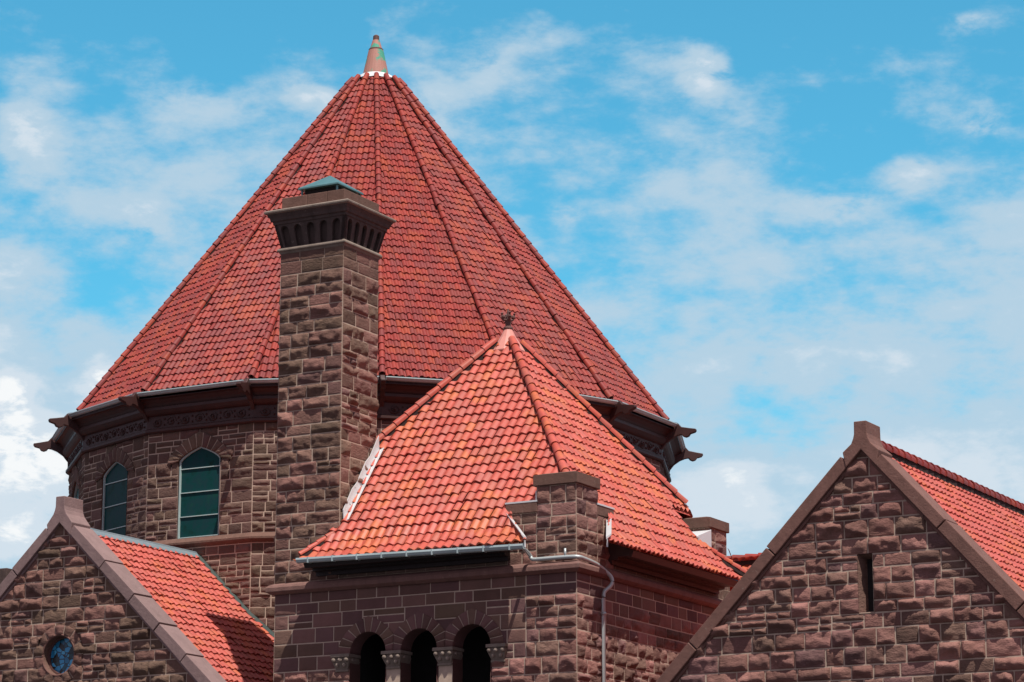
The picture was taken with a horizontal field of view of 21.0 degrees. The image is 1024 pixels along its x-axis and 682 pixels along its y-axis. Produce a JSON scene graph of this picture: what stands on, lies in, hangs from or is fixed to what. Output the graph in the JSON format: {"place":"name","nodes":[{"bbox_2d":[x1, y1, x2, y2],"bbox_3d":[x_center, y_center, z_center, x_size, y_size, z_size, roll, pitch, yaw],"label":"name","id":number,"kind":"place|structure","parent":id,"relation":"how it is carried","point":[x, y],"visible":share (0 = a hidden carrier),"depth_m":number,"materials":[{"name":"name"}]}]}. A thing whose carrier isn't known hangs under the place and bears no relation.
{"place":"outdoors","nodes":[
{"label":"outdoors","id":0,"kind":"place"},
{"bbox_2d":[0,568,12,583],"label":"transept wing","id":1,"kind":"structure","parent":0,"point":[4,572],"depth_m":68.22,"materials":[{"name":"brown stone"}]},
{"bbox_2d":[33,35,702,635],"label":"church tower","id":2,"kind":"structure","parent":0,"point":[165,433],"depth_m":60.02,"materials":[{"name":"red tile"}]},
{"bbox_2d":[74,484,78,498],"bbox_3d":[-9.736,4.071,61.741,0.047,1.925,1.060,4,-13,-15],"label":"window","id":3,"kind":"structure","parent":2,"relation":"in","point":[76,494],"depth_m":62.20,"materials":[{"name":"glass"}]},
{"bbox_2d":[102,462,126,535],"bbox_3d":[-8.538,3.545,59.464,0.047,1.925,1.060,10,-16,-37],"label":"window","id":4,"kind":"structure","parent":2,"relation":"in","point":[115,479],"depth_m":59.55,"materials":[{"name":"teal glass"}]},
{"bbox_2d":[178,447,219,538],"bbox_3d":[-6.536,3.162,57.807,1.060,1.925,0.047,-7,-15,28],"label":"window","id":5,"kind":"structure","parent":2,"relation":"in","point":[199,470],"depth_m":57.82,"materials":[{"name":"teal glass"}]},
{"bbox_2d":[264,176,746,681],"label":"square pavilion","id":6,"kind":"structure","parent":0,"point":[507,506],"depth_m":51.24,"materials":[{"name":"stone"}]},
{"bbox_2d":[0,0,1023,568],"label":"sky","id":7,"kind":"structure","parent":0,"point":[795,223],"materials":[{"name":"blue"}]},
{"bbox_2d":[727,553,760,578],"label":"roof","id":8,"kind":"structure","parent":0,"point":[746,561],"depth_m":58.68,"materials":[{"name":"red tile"}]},
{"bbox_2d":[656,420,1023,681],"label":"gabled wing","id":9,"kind":"structure","parent":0,"point":[878,560],"depth_m":42.59,"materials":[{"name":"brown stone"}]},
{"bbox_2d":[867,559,873,611],"bbox_3d":[5.542,3.774,42.596,0.190,0.910,0.015,-7,-15,28],"label":"slit window","id":10,"kind":"structure","parent":9,"relation":"in","point":[869,561],"depth_m":42.59,"materials":[{"name":"black glass"}]},
{"label":"ground","id":11,"kind":"structure","parent":0,"visible":0},
{"bbox_2d":[0,496,273,681],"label":"gabled wing","id":12,"kind":"structure","parent":11,"relation":"on","point":[81,600],"depth_m":53.41,"materials":[{"name":"brown stone"}]},
{"bbox_2d":[41,634,75,675],"bbox_3d":[-8.674,6.063,53.157,0.825,0.822,0.244,-7,-15,28],"label":"round window","id":13,"kind":"structure","parent":12,"relation":"in","point":[61,654],"depth_m":53.25,"materials":[{"name":"glass"}]}
]}

